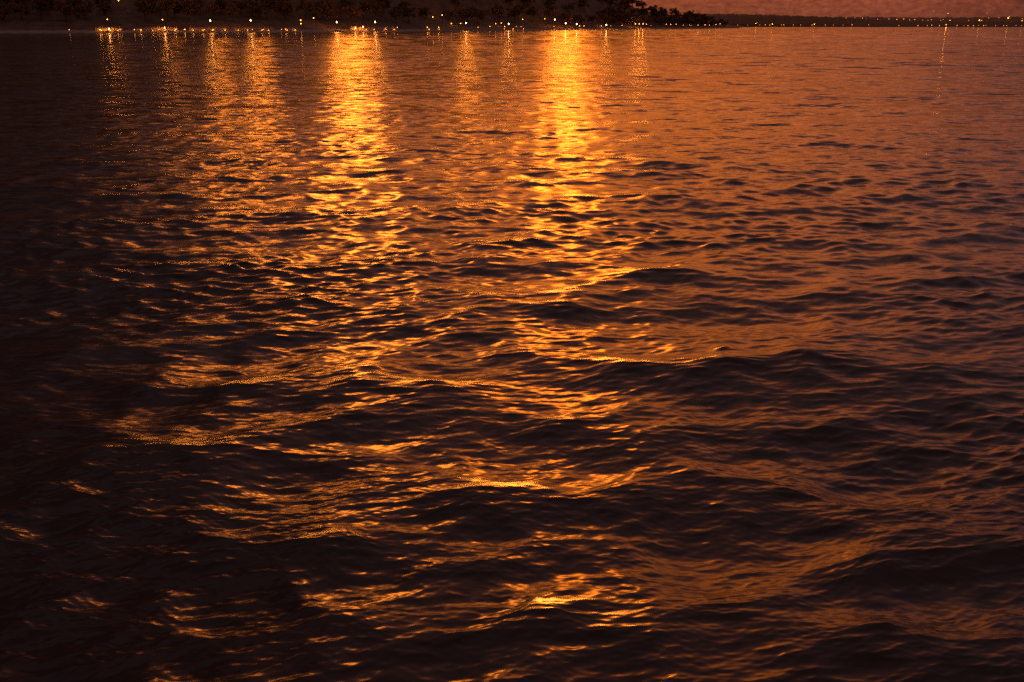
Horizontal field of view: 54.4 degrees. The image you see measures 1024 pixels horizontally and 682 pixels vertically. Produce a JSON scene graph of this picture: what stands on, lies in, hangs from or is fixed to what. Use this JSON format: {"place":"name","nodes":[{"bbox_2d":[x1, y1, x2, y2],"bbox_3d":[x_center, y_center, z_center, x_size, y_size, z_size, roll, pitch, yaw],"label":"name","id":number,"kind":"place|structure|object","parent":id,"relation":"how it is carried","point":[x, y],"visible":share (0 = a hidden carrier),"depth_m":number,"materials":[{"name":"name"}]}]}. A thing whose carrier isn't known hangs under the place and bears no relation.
{"place":"outdoors","nodes":[
{"label":"outdoors","id":0,"kind":"place"},
{"bbox_2d":[0,0,739,29],"bbox_3d":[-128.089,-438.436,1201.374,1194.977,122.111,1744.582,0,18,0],"label":"bank terrain","id":1,"kind":"structure","parent":0,"point":[126,15],"depth_m":708.14,"materials":[{"name":"soil"}]},
{"bbox_2d":[0,1,12,21],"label":"broadleaf tree","id":2,"kind":"object","parent":1,"relation":"on","point":[4,9],"visible":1,"depth_m":581.60,"materials":[{"name":"green plant"}]},
{"bbox_2d":[1,0,14,14],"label":"broadleaf tree","id":3,"kind":"object","parent":1,"relation":"on","point":[6,1],"visible":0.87,"depth_m":597.73,"materials":[{"name":"green plant"}]},
{"bbox_2d":[10,1,29,19],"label":"broadleaf tree","id":4,"kind":"object","parent":1,"relation":"on","point":[24,9],"visible":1,"depth_m":590.81,"materials":[{"name":"green plant"}]},
{"bbox_2d":[15,0,30,14],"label":"broadleaf tree","id":5,"kind":"object","parent":1,"relation":"on","point":[18,1],"visible":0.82,"depth_m":604.69,"materials":[{"name":"green plant"}]},
{"bbox_2d":[29,0,55,20],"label":"broadleaf tree","id":6,"kind":"object","parent":1,"relation":"on","point":[38,3],"visible":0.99,"depth_m":593.67,"materials":[{"name":"green plant"}]},
{"bbox_2d":[53,0,77,21],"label":"broadleaf tree","id":7,"kind":"object","parent":1,"relation":"on","point":[64,8],"visible":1,"depth_m":594.92,"materials":[{"name":"green plant"}]},
{"bbox_2d":[65,0,82,12],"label":"broadleaf tree","id":8,"kind":"object","parent":1,"relation":"on","point":[68,2],"visible":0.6,"depth_m":617.72,"materials":[{"name":"green plant"}]},
{"bbox_2d":[75,0,93,19],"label":"broadleaf tree","id":9,"kind":"object","parent":1,"relation":"on","point":[85,10],"visible":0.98,"depth_m":606.52,"materials":[{"name":"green plant"}]},
{"bbox_2d":[94,0,110,15],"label":"broadleaf tree","id":10,"kind":"object","parent":1,"relation":"on","point":[100,1],"visible":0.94,"depth_m":628.80,"materials":[{"name":"green plant"}]},
{"bbox_2d":[95,2,113,21],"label":"broadleaf tree","id":11,"kind":"object","parent":1,"relation":"on","point":[106,8],"visible":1,"depth_m":609.15,"materials":[{"name":"green plant"}]},
{"bbox_2d":[133,0,156,20],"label":"broadleaf tree","id":12,"kind":"object","parent":1,"relation":"on","point":[148,8],"visible":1,"depth_m":618.33,"materials":[{"name":"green plant"}]},
{"bbox_2d":[138,0,156,7],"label":"broadleaf tree","id":13,"kind":"object","parent":1,"relation":"on","point":[154,4],"visible":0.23,"depth_m":639.88,"materials":[{"name":"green plant"}]},
{"bbox_2d":[154,0,175,21],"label":"broadleaf tree","id":14,"kind":"object","parent":1,"relation":"on","point":[169,5],"visible":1,"depth_m":621.91,"materials":[{"name":"green plant"}]},
{"bbox_2d":[177,0,199,21],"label":"broadleaf tree","id":15,"kind":"object","parent":1,"relation":"on","point":[186,6],"visible":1,"depth_m":629.33,"materials":[{"name":"green plant"}]},
{"bbox_2d":[189,0,203,13],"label":"broadleaf tree","id":16,"kind":"object","parent":1,"relation":"on","point":[198,2],"visible":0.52,"depth_m":657.64,"materials":[{"name":"green plant"}]},
{"bbox_2d":[203,2,222,18],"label":"broadleaf tree","id":17,"kind":"object","parent":1,"relation":"on","point":[212,7],"visible":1,"depth_m":642.62,"materials":[{"name":"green plant"}]},
{"bbox_2d":[213,0,230,14],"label":"broadleaf tree","id":18,"kind":"object","parent":1,"relation":"on","point":[222,4],"visible":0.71,"depth_m":660.17,"materials":[{"name":"green plant"}]},
{"bbox_2d":[223,4,238,22],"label":"broadleaf tree","id":19,"kind":"object","parent":1,"relation":"on","point":[228,10],"visible":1,"depth_m":640.96,"materials":[{"name":"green plant"}]},
{"bbox_2d":[232,0,247,14],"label":"broadleaf tree","id":20,"kind":"object","parent":1,"relation":"on","point":[240,5],"visible":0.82,"depth_m":665.60,"materials":[{"name":"green plant"}]},
{"bbox_2d":[259,0,278,19],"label":"broadleaf tree","id":21,"kind":"object","parent":1,"relation":"on","point":[266,4],"visible":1,"depth_m":657.93,"materials":[{"name":"green plant"}]},
{"bbox_2d":[273,0,295,19],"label":"broadleaf tree","id":22,"kind":"object","parent":1,"relation":"on","point":[287,7],"visible":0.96,"depth_m":674.57,"materials":[{"name":"green plant"}]},
{"bbox_2d":[295,0,315,17],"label":"broadleaf tree","id":23,"kind":"object","parent":1,"relation":"on","point":[308,6],"visible":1,"depth_m":695.75,"materials":[{"name":"green plant"}]},
{"bbox_2d":[312,0,332,18],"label":"broadleaf tree","id":24,"kind":"object","parent":1,"relation":"on","point":[316,6],"visible":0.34,"depth_m":708.42,"materials":[{"name":"green plant"}]},
{"bbox_2d":[315,0,339,20],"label":"broadleaf tree","id":25,"kind":"object","parent":1,"relation":"on","point":[326,9],"visible":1,"depth_m":699.71,"materials":[{"name":"green plant"}]},
{"bbox_2d":[335,5,347,19],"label":"broadleaf tree","id":26,"kind":"object","parent":1,"relation":"on","point":[341,11],"visible":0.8,"depth_m":712.67,"materials":[{"name":"green plant"}]},
{"bbox_2d":[345,5,364,22],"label":"broadleaf tree","id":27,"kind":"object","parent":1,"relation":"on","point":[355,11],"visible":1,"depth_m":715.11,"materials":[{"name":"green plant"}]},
{"bbox_2d":[358,1,372,17],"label":"broadleaf tree","id":28,"kind":"object","parent":1,"relation":"on","point":[365,7],"visible":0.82,"depth_m":742.73,"materials":[{"name":"green plant"}]},
{"bbox_2d":[367,1,385,20],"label":"broadleaf tree","id":29,"kind":"object","parent":1,"relation":"on","point":[374,6],"visible":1,"depth_m":736.57,"materials":[{"name":"green plant"}]},
{"bbox_2d":[375,0,391,16],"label":"broadleaf tree","id":30,"kind":"object","parent":1,"relation":"on","point":[387,4],"visible":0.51,"depth_m":757.99,"materials":[{"name":"green plant"}]},
{"bbox_2d":[388,6,403,22],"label":"broadleaf tree","id":31,"kind":"object","parent":1,"relation":"on","point":[396,15],"visible":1,"depth_m":745.20,"materials":[{"name":"green plant"}]},
{"bbox_2d":[396,1,410,17],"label":"broadleaf tree","id":32,"kind":"object","parent":1,"relation":"on","point":[400,6],"visible":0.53,"depth_m":776.72,"materials":[{"name":"green plant"}]},
{"bbox_2d":[401,7,415,23],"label":"broadleaf tree","id":33,"kind":"object","parent":1,"relation":"on","point":[408,10],"visible":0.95,"depth_m":764.09,"materials":[{"name":"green plant"}]},
{"bbox_2d":[418,7,432,18],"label":"broadleaf tree","id":34,"kind":"object","parent":1,"relation":"on","point":[424,11],"visible":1,"depth_m":804.05,"materials":[{"name":"green plant"}]},
{"bbox_2d":[443,9,456,19],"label":"broadleaf tree","id":35,"kind":"object","parent":1,"relation":"on","point":[450,13],"visible":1,"depth_m":836.85,"materials":[{"name":"green plant"}]},
{"bbox_2d":[457,8,469,21],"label":"broadleaf tree","id":36,"kind":"object","parent":1,"relation":"on","point":[464,13],"visible":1,"depth_m":844.99,"materials":[{"name":"green plant"}]},
{"bbox_2d":[461,7,473,20],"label":"broadleaf tree","id":37,"kind":"object","parent":1,"relation":"on","point":[471,10],"visible":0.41,"depth_m":859.55,"materials":[{"name":"green plant"}]},
{"bbox_2d":[470,8,485,23],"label":"broadleaf tree","id":38,"kind":"object","parent":1,"relation":"on","point":[477,13],"visible":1,"depth_m":860.64,"materials":[{"name":"green plant"}]},
{"bbox_2d":[491,4,504,23],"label":"broadleaf tree","id":39,"kind":"object","parent":1,"relation":"on","point":[498,10],"visible":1,"depth_m":887.49,"materials":[{"name":"green plant"}]},
{"bbox_2d":[506,8,520,22],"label":"broadleaf tree","id":40,"kind":"object","parent":1,"relation":"on","point":[516,12],"visible":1,"depth_m":923.13,"materials":[{"name":"green plant"}]},
{"bbox_2d":[512,5,525,20],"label":"broadleaf tree","id":41,"kind":"object","parent":1,"relation":"on","point":[520,6],"visible":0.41,"depth_m":943.40,"materials":[{"name":"green plant"}]},
{"bbox_2d":[526,6,538,21],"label":"broadleaf tree","id":42,"kind":"object","parent":1,"relation":"on","point":[531,10],"visible":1,"depth_m":972.47,"materials":[{"name":"green plant"}]},
{"bbox_2d":[544,5,555,22],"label":"broadleaf tree","id":43,"kind":"object","parent":1,"relation":"on","point":[548,9],"visible":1,"depth_m":987.43,"materials":[{"name":"green plant"}]},
{"bbox_2d":[546,7,558,23],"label":"broadleaf tree","id":44,"kind":"object","parent":1,"relation":"on","point":[554,9],"visible":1,"depth_m":987.75,"materials":[{"name":"green plant"}]},
{"bbox_2d":[559,11,571,20],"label":"broadleaf tree","id":45,"kind":"object","parent":1,"relation":"on","point":[563,16],"visible":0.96,"depth_m":1019.54,"materials":[{"name":"green plant"}]},
{"bbox_2d":[563,16,573,24],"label":"broadleaf tree","id":46,"kind":"object","parent":1,"relation":"on","point":[567,19],"visible":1,"depth_m":1004.98,"materials":[{"name":"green plant"}]},
{"bbox_2d":[562,3,575,9],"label":"broadleaf tree","id":47,"kind":"object","parent":1,"relation":"on","point":[570,6],"visible":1,"depth_m":1050.96,"materials":[{"name":"green plant"}]},
{"bbox_2d":[577,16,585,21],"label":"broadleaf tree","id":48,"kind":"object","parent":1,"relation":"on","point":[581,19],"visible":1,"depth_m":1042.47,"materials":[{"name":"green plant"}]},
{"bbox_2d":[579,0,588,11],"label":"broadleaf tree","id":49,"kind":"object","parent":1,"relation":"on","point":[583,3],"visible":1,"depth_m":1086.31,"materials":[{"name":"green plant"}]},
{"bbox_2d":[586,15,595,21],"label":"broadleaf tree","id":50,"kind":"object","parent":1,"relation":"on","point":[593,18],"visible":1,"depth_m":1047.68,"materials":[{"name":"green plant"}]},
{"bbox_2d":[598,13,611,23],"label":"broadleaf tree","id":51,"kind":"object","parent":1,"relation":"on","point":[604,17],"visible":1,"depth_m":1089.61,"materials":[{"name":"green plant"}]},
{"bbox_2d":[606,0,617,5],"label":"broadleaf tree","id":52,"kind":"object","parent":1,"relation":"on","point":[612,2],"visible":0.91,"depth_m":1173.15,"materials":[{"name":"green plant"}]},
{"bbox_2d":[616,4,629,9],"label":"broadleaf tree","id":53,"kind":"object","parent":1,"relation":"on","point":[624,7],"visible":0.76,"depth_m":1202.50,"materials":[{"name":"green plant"}]},
{"bbox_2d":[619,0,632,6],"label":"broadleaf tree","id":54,"kind":"object","parent":1,"relation":"on","point":[625,2],"visible":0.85,"depth_m":1222.36,"materials":[{"name":"green plant"}]},
{"bbox_2d":[622,15,633,25],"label":"broadleaf tree","id":55,"kind":"object","parent":1,"relation":"on","point":[627,20],"visible":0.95,"depth_m":1141.98,"materials":[{"name":"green plant"}]},
{"bbox_2d":[627,15,642,23],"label":"broadleaf tree","id":56,"kind":"object","parent":1,"relation":"on","point":[636,19],"visible":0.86,"depth_m":1168.72,"materials":[{"name":"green plant"}]},
{"bbox_2d":[636,0,646,7],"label":"broadleaf tree","id":57,"kind":"object","parent":1,"relation":"on","point":[641,5],"visible":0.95,"depth_m":1307.36,"materials":[{"name":"green plant"}]},
{"bbox_2d":[637,8,648,14],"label":"broadleaf tree","id":58,"kind":"object","parent":1,"relation":"on","point":[641,10],"visible":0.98,"depth_m":1242.62,"materials":[{"name":"green plant"}]},
{"bbox_2d":[644,17,653,25],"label":"broadleaf tree","id":59,"kind":"object","parent":1,"relation":"on","point":[649,19],"visible":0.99,"depth_m":1192.20,"materials":[{"name":"green plant"}]},
{"bbox_2d":[649,5,664,17],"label":"broadleaf tree","id":60,"kind":"object","parent":1,"relation":"on","point":[659,11],"visible":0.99,"depth_m":1284.64,"materials":[{"name":"green plant"}]},
{"bbox_2d":[669,7,679,15],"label":"broadleaf tree","id":61,"kind":"object","parent":1,"relation":"on","point":[675,11],"visible":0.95,"depth_m":1404.99,"materials":[{"name":"green plant"}]},
{"bbox_2d":[672,17,681,23],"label":"broadleaf tree","id":62,"kind":"object","parent":1,"relation":"on","point":[676,20],"visible":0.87,"depth_m":1279.65,"materials":[{"name":"green plant"}]},
{"bbox_2d":[695,18,705,26],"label":"broadleaf tree","id":63,"kind":"object","parent":1,"relation":"on","point":[700,20],"visible":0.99,"depth_m":1387.21,"materials":[{"name":"green plant"}]},
{"bbox_2d":[0,27,739,32],"bbox_3d":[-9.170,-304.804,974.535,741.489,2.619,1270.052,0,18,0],"label":"shore","id":64,"kind":"structure","parent":0,"point":[136,31],"depth_m":626.65,"materials":[{"name":"black"}]},
{"bbox_2d":[95,27,122,30],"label":"wall","id":65,"kind":"structure","parent":64,"relation":"on","point":[111,29],"depth_m":582.87,"materials":[{"name":"stone"}]},
{"bbox_2d":[136,27,177,30],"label":"wall","id":66,"kind":"structure","parent":64,"relation":"on","point":[158,29],"depth_m":596.02,"materials":[{"name":"stone"}]},
{"bbox_2d":[189,27,228,30],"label":"wall","id":67,"kind":"structure","parent":64,"relation":"on","point":[202,28],"depth_m":609.56,"materials":[{"name":"stone"}]},
{"bbox_2d":[234,27,273,29],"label":"wall","id":68,"kind":"structure","parent":64,"relation":"on","point":[254,28],"depth_m":623.80,"materials":[{"name":"stone"}]},
{"bbox_2d":[284,27,297,29],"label":"wall","id":69,"kind":"structure","parent":64,"relation":"on","point":[293,28],"depth_m":643.13,"materials":[{"name":"stone"}]},
{"bbox_2d":[350,26,396,29],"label":"wall","id":70,"kind":"structure","parent":64,"relation":"on","point":[381,28],"depth_m":704.87,"materials":[{"name":"stone"}]},
{"bbox_2d":[426,26,525,29],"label":"wall","id":71,"kind":"structure","parent":64,"relation":"on","point":[475,28],"depth_m":825.11,"materials":[{"name":"stone"}]},
{"bbox_2d":[0,27,1023,681],"bbox_3d":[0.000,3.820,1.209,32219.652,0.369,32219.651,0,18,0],"label":"water","id":72,"kind":"structure","parent":0,"point":[660,355],"depth_m":12.62,"materials":[{"name":"black liquid"}]},
{"bbox_2d":[633,0,1023,17],"label":"sky","id":73,"kind":"structure","parent":0,"point":[819,8],"materials":[{"name":"orange"}]},
{"bbox_2d":[669,13,1023,26],"bbox_3d":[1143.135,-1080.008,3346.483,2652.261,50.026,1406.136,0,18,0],"label":"hills","id":74,"kind":"structure","parent":0,"point":[751,20],"depth_m":3338.55,"materials":[{"name":"black"}]},
{"bbox_2d":[832,16,1023,21],"bbox_3d":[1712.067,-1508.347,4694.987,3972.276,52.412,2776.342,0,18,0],"label":"hills","id":75,"kind":"structure","parent":0,"point":[991,19],"depth_m":4614.66,"materials":[{"name":"soil"}]}
]}

